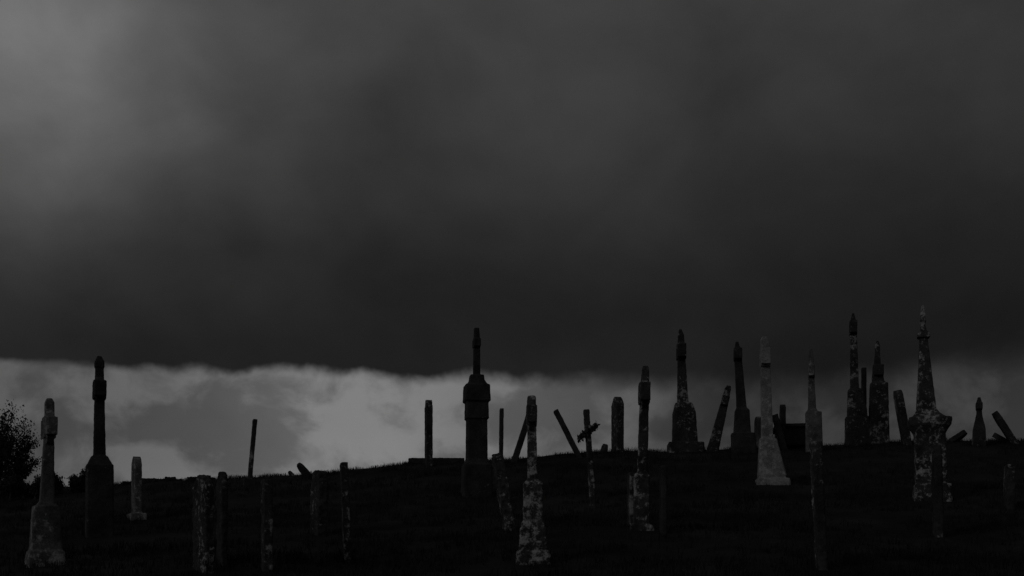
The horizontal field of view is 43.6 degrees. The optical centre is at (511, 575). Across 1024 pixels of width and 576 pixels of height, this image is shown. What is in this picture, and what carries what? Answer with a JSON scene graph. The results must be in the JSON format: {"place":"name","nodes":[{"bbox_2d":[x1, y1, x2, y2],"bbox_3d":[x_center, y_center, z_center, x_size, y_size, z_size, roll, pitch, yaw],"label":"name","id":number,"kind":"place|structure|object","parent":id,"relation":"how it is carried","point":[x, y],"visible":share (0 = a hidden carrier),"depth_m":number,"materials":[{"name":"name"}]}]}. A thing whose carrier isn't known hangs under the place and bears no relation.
{"place":"outdoors","nodes":[
{"label":"outdoors","id":0,"kind":"place"},
{"bbox_2d":[0,437,1023,575],"bbox_3d":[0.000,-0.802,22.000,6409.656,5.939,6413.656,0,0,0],"label":"ground","id":1,"kind":"structure","parent":0,"point":[886,524],"depth_m":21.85,"materials":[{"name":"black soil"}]},
{"bbox_2d":[0,399,41,496],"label":"hawthorn bush","id":2,"kind":"object","parent":1,"relation":"on","point":[19,458],"visible":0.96,"depth_m":30.56,"materials":[{"name":"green plant"}]},
{"bbox_2d":[0,469,55,500],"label":"bush","id":3,"kind":"object","parent":1,"relation":"on","point":[11,485],"visible":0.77,"depth_m":29.60,"materials":[{"name":"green plant"}]},
{"bbox_2d":[24,398,65,567],"bbox_3d":[-6.479,-1.180,17.749,0.539,2.578,0.648,0,0,-26],"label":"celtic cross monument","id":4,"kind":"object","parent":1,"relation":"on","point":[45,539],"visible":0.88,"depth_m":17.62,"materials":[{"name":"grey stone"}]},
{"bbox_2d":[54,468,84,492],"bbox_3d":[-10.555,-2.292,31.055,1.506,0.748,0.941,0,0,-20],"label":"bush","id":5,"kind":"object","parent":1,"relation":"on","point":[76,483],"visible":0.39,"depth_m":30.73,"materials":[{"name":"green plant"}]},
{"bbox_2d":[85,356,113,537],"bbox_3d":[-6.931,-2.019,21.500,0.456,3.349,0.568,0,0,-22],"label":"celtic cross monument","id":6,"kind":"object","parent":1,"relation":"on","point":[99,494],"visible":0.84,"depth_m":21.33,"materials":[{"name":"stone"}]},
{"bbox_2d":[122,481,130,484],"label":"grave kerb","id":7,"kind":"structure","parent":1,"relation":"on","point":[126,482],"depth_m":32.24,"materials":[{"name":"stone"}]},
{"bbox_2d":[127,456,146,520],"bbox_3d":[-7.259,-1.487,24.750,0.309,1.648,0.788,0,0,-23],"label":"round top headstone","id":8,"kind":"object","parent":1,"relation":"on","point":[136,489],"visible":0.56,"depth_m":24.47,"materials":[{"name":"grey stone"}]},
{"bbox_2d":[142,477,182,483],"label":"grave kerb","id":9,"kind":"structure","parent":1,"relation":"on","point":[147,480],"depth_m":32.45,"materials":[{"name":"stone"}]},
{"bbox_2d":[192,474,214,573],"bbox_3d":[-3.896,-0.439,16.149,0.148,1.686,0.638,0,0,-30],"label":"weathered headstone","id":10,"kind":"object","parent":1,"relation":"on","point":[202,519],"visible":0.94,"depth_m":15.96,"materials":[{"name":"stone"}]},
{"bbox_2d":[216,471,228,565],"bbox_3d":[-3.850,-0.550,17.003,0.117,1.679,0.529,0,0,-20],"label":"weathered headstone","id":11,"kind":"object","parent":1,"relation":"on","point":[222,491],"visible":0.88,"depth_m":16.78,"materials":[{"name":"stone"}]},
{"bbox_2d":[243,419,256,484],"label":"leaning headstone","id":12,"kind":"object","parent":1,"relation":"on","point":[248,480],"visible":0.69,"depth_m":30.36,"materials":[{"name":"stone"}]},
{"bbox_2d":[260,479,272,574],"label":"slab headstone","id":13,"kind":"object","parent":1,"relation":"on","point":[266,517],"visible":0.99,"depth_m":15.81,"materials":[{"name":"stone"}]},
{"bbox_2d":[297,462,311,474],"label":"fallen headstone","id":14,"kind":"object","parent":1,"relation":"on","point":[302,469],"visible":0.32,"depth_m":32.82,"materials":[{"name":"stone"}]},
{"bbox_2d":[310,470,328,536],"bbox_3d":[-3.094,-0.952,20.498,0.194,1.486,0.661,1,0,-21],"label":"weathered headstone","id":15,"kind":"object","parent":1,"relation":"on","point":[319,495],"visible":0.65,"depth_m":20.24,"materials":[{"name":"stone"}]},
{"bbox_2d":[340,462,351,563],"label":"slab headstone","id":16,"kind":"object","parent":1,"relation":"on","point":[345,510],"visible":0.88,"depth_m":17.05,"materials":[{"name":"stone"}]},
{"bbox_2d":[424,400,432,466],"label":"slab headstone","id":17,"kind":"object","parent":1,"relation":"on","point":[428,409],"visible":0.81,"depth_m":31.96,"materials":[{"name":"stone"}]},
{"bbox_2d":[408,458,463,463],"bbox_3d":[-1.999,-2.822,33.701,1.460,0.515,0.922,0,0,-5],"label":"ledger tomb","id":18,"kind":"object","parent":1,"relation":"on","point":[435,460],"visible":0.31,"depth_m":33.26,"materials":[{"name":"stone"}]},
{"bbox_2d":[461,328,492,497],"bbox_3d":[-0.731,-3.185,26.400,0.615,3.860,0.614,0,0,-9],"label":"pedestal cross monument","id":19,"kind":"object","parent":1,"relation":"on","point":[476,473],"visible":0.81,"depth_m":26.18,"materials":[{"name":"stone"}]},
{"bbox_2d":[499,408,503,453],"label":"slab headstone","id":20,"kind":"object","parent":1,"relation":"on","point":[501,424],"visible":0.66,"depth_m":32.15,"materials":[{"name":"stone"}]},
{"bbox_2d":[492,452,515,530],"bbox_3d":[-0.104,-1.117,20.301,0.196,1.698,0.483,-9,0,-6],"label":"weathered headstone","id":21,"kind":"object","parent":1,"relation":"on","point":[503,492],"visible":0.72,"depth_m":20.08,"materials":[{"name":"stone"}]},
{"bbox_2d":[511,416,526,462],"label":"leaning headstone","id":22,"kind":"object","parent":1,"relation":"on","point":[519,444],"visible":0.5,"depth_m":31.85,"materials":[{"name":"stone"}]},
{"bbox_2d":[515,395,550,564],"bbox_3d":[0.271,-1.124,16.549,0.472,2.417,0.586,0,0,-1],"label":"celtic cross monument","id":23,"kind":"object","parent":1,"relation":"on","point":[533,539],"visible":0.89,"depth_m":16.42,"materials":[{"name":"stone"}]},
{"bbox_2d":[553,409,581,457],"bbox_3d":[1.468,-3.330,31.701,0.123,1.759,0.461,-27,0,1],"label":"leaning headstone","id":24,"kind":"object","parent":1,"relation":"on","point":[569,438],"visible":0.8,"depth_m":31.48,"materials":[{"name":"stone"}]},
{"bbox_2d":[577,409,599,508],"bbox_3d":[1.393,-1.906,22.504,0.447,2.066,0.216,-4,0,-3],"label":"wreathed grave cross","id":25,"kind":"object","parent":1,"relation":"on","point":[589,429],"visible":0.87,"depth_m":22.50,"materials":[{"name":"stone"}]},
{"bbox_2d":[600,444,607,452],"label":"headstone","id":26,"kind":"object","parent":1,"relation":"on","point":[604,447],"visible":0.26,"depth_m":33.05,"materials":[{"name":"stone"}]},
{"bbox_2d":[611,397,623,451],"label":"pointed headstone","id":27,"kind":"object","parent":1,"relation":"on","point":[617,424],"visible":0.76,"depth_m":33.66,"materials":[{"name":"stone"}]},
{"bbox_2d":[627,472,635,525],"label":"slab headstone","id":28,"kind":"object","parent":1,"relation":"on","point":[630,492],"visible":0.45,"depth_m":19.78,"materials":[{"name":"stone"}]},
{"bbox_2d":[629,366,654,530],"bbox_3d":[1.970,-1.799,19.449,0.374,2.782,0.608,0,0,1],"label":"celtic cross monument","id":29,"kind":"object","parent":1,"relation":"on","point":[641,500],"visible":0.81,"depth_m":19.34,"materials":[{"name":"stone"}]},
{"bbox_2d":[667,329,704,452],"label":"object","id":30,"kind":"object","parent":1,"relation":"on","point":[684,431],"visible":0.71,"depth_m":32.86,"materials":[{"name":"stone"}]},
{"bbox_2d":[706,385,730,451],"bbox_3d":[5.299,-3.869,32.749,0.312,2.065,0.451,14,0,5],"label":"leaning headstone","id":31,"kind":"object","parent":1,"relation":"on","point":[715,439],"visible":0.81,"depth_m":32.63,"materials":[{"name":"stone"}]},
{"bbox_2d":[731,342,756,453],"bbox_3d":[5.793,-4.320,32.001,0.632,3.079,0.617,0,0,7],"label":"obelisk","id":32,"kind":"object","parent":1,"relation":"on","point":[743,438],"visible":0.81,"depth_m":31.82,"materials":[{"name":"stone"}]},
{"bbox_2d":[754,417,760,448],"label":"headstone","id":33,"kind":"object","parent":1,"relation":"on","point":[757,426],"visible":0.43,"depth_m":33.21,"materials":[{"name":"grey stone"}]},
{"bbox_2d":[755,336,790,484],"bbox_3d":[5.430,-3.332,26.699,0.703,3.331,0.702,0,0,7],"label":"obelisk","id":34,"kind":"object","parent":1,"relation":"on","point":[771,469],"visible":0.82,"depth_m":26.52,"materials":[{"name":"stone"}]},
{"bbox_2d":[772,414,787,449],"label":"leaning headstone","id":35,"kind":"object","parent":1,"relation":"on","point":[779,433],"visible":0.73,"depth_m":32.45,"materials":[{"name":"stone"}]},
{"bbox_2d":[779,405,785,447],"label":"slab headstone","id":36,"kind":"object","parent":1,"relation":"on","point":[782,415],"visible":0.44,"depth_m":33.05,"materials":[{"name":"stone"}]},
{"bbox_2d":[773,423,804,446],"bbox_3d":[7.399,-3.662,33.899,0.953,0.566,1.812,0,0,9],"label":"table tomb","id":37,"kind":"object","parent":1,"relation":"on","point":[795,434],"visible":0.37,"depth_m":33.10,"materials":[{"name":"stone"}]},
{"bbox_2d":[805,348,822,451],"bbox_3d":[7.541,-4.277,31.949,0.451,2.805,0.484,0,0,11],"label":"obelisk","id":38,"kind":"object","parent":1,"relation":"on","point":[813,423],"visible":0.71,"depth_m":31.78,"materials":[{"name":"grey stone"}]},
{"bbox_2d":[809,441,827,569],"bbox_3d":[3.735,-0.640,15.552,0.138,2.016,0.522,-3,0,9],"label":"slab headstone","id":39,"kind":"object","parent":1,"relation":"on","point":[818,500],"visible":0.94,"depth_m":15.31,"materials":[{"name":"stone"}]},
{"bbox_2d":[844,313,869,445],"bbox_3d":[9.050,-4.985,33.501,0.682,3.787,0.685,0,0,11],"label":"obelisk","id":40,"kind":"object","parent":1,"relation":"on","point":[857,425],"visible":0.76,"depth_m":33.27,"materials":[{"name":"stone"}]},
{"bbox_2d":[861,367,866,405],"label":"slab headstone","id":41,"kind":"object","parent":1,"relation":"on","point":[863,377],"visible":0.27,"depth_m":34.00,"materials":[{"name":"stone"}]},
{"bbox_2d":[869,341,889,443],"bbox_3d":[9.541,-4.621,33.298,0.544,3.000,0.542,0,0,10],"label":"obelisk","id":42,"kind":"object","parent":1,"relation":"on","point":[879,409],"visible":0.87,"depth_m":33.08,"materials":[{"name":"stone"}]},
{"bbox_2d":[893,390,911,444],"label":"leaning headstone","id":43,"kind":"object","parent":1,"relation":"on","point":[901,414],"visible":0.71,"depth_m":32.27,"materials":[{"name":"stone"}]},
{"bbox_2d":[907,305,951,501],"bbox_3d":[7.688,-3.083,23.561,0.759,3.819,0.751,0,0,14],"label":"obelisk monument","id":44,"kind":"object","parent":1,"relation":"on","point":[928,423],"visible":0.81,"depth_m":23.34,"materials":[{"name":"stone"}]},
{"bbox_2d":[931,445,943,536],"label":"slab headstone","id":45,"kind":"object","parent":1,"relation":"on","point":[937,494],"visible":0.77,"depth_m":18.31,"materials":[{"name":"stone"}]},
{"bbox_2d":[948,430,966,441],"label":"fallen headstone","id":46,"kind":"object","parent":1,"relation":"on","point":[960,435],"visible":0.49,"depth_m":32.77,"materials":[{"name":"stone"}]},
{"bbox_2d":[972,397,986,446],"bbox_3d":[11.551,-3.704,31.650,0.350,1.428,0.367,0,0,15],"label":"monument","id":47,"kind":"object","parent":1,"relation":"on","point":[979,434],"visible":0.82,"depth_m":31.52,"materials":[{"name":"stone"}]},
{"bbox_2d":[992,433,1007,441],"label":"fallen headstone","id":48,"kind":"object","parent":1,"relation":"on","point":[1000,438],"visible":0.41,"depth_m":32.29,"materials":[{"name":"stone"}]},
{"bbox_2d":[992,411,1019,443],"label":"leaning headstone","id":49,"kind":"object","parent":1,"relation":"on","point":[1001,423],"visible":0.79,"depth_m":31.75,"materials":[{"name":"stone"}]},
{"bbox_2d":[1003,464,1014,510],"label":"slab headstone","id":50,"kind":"object","parent":1,"relation":"on","point":[1009,486],"visible":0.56,"depth_m":21.64,"materials":[{"name":"stone"}]},
{"bbox_2d":[0,0,1023,486],"label":"sky","id":51,"kind":"structure","parent":0,"point":[301,219],"materials":[{"name":"grey"}]}
]}

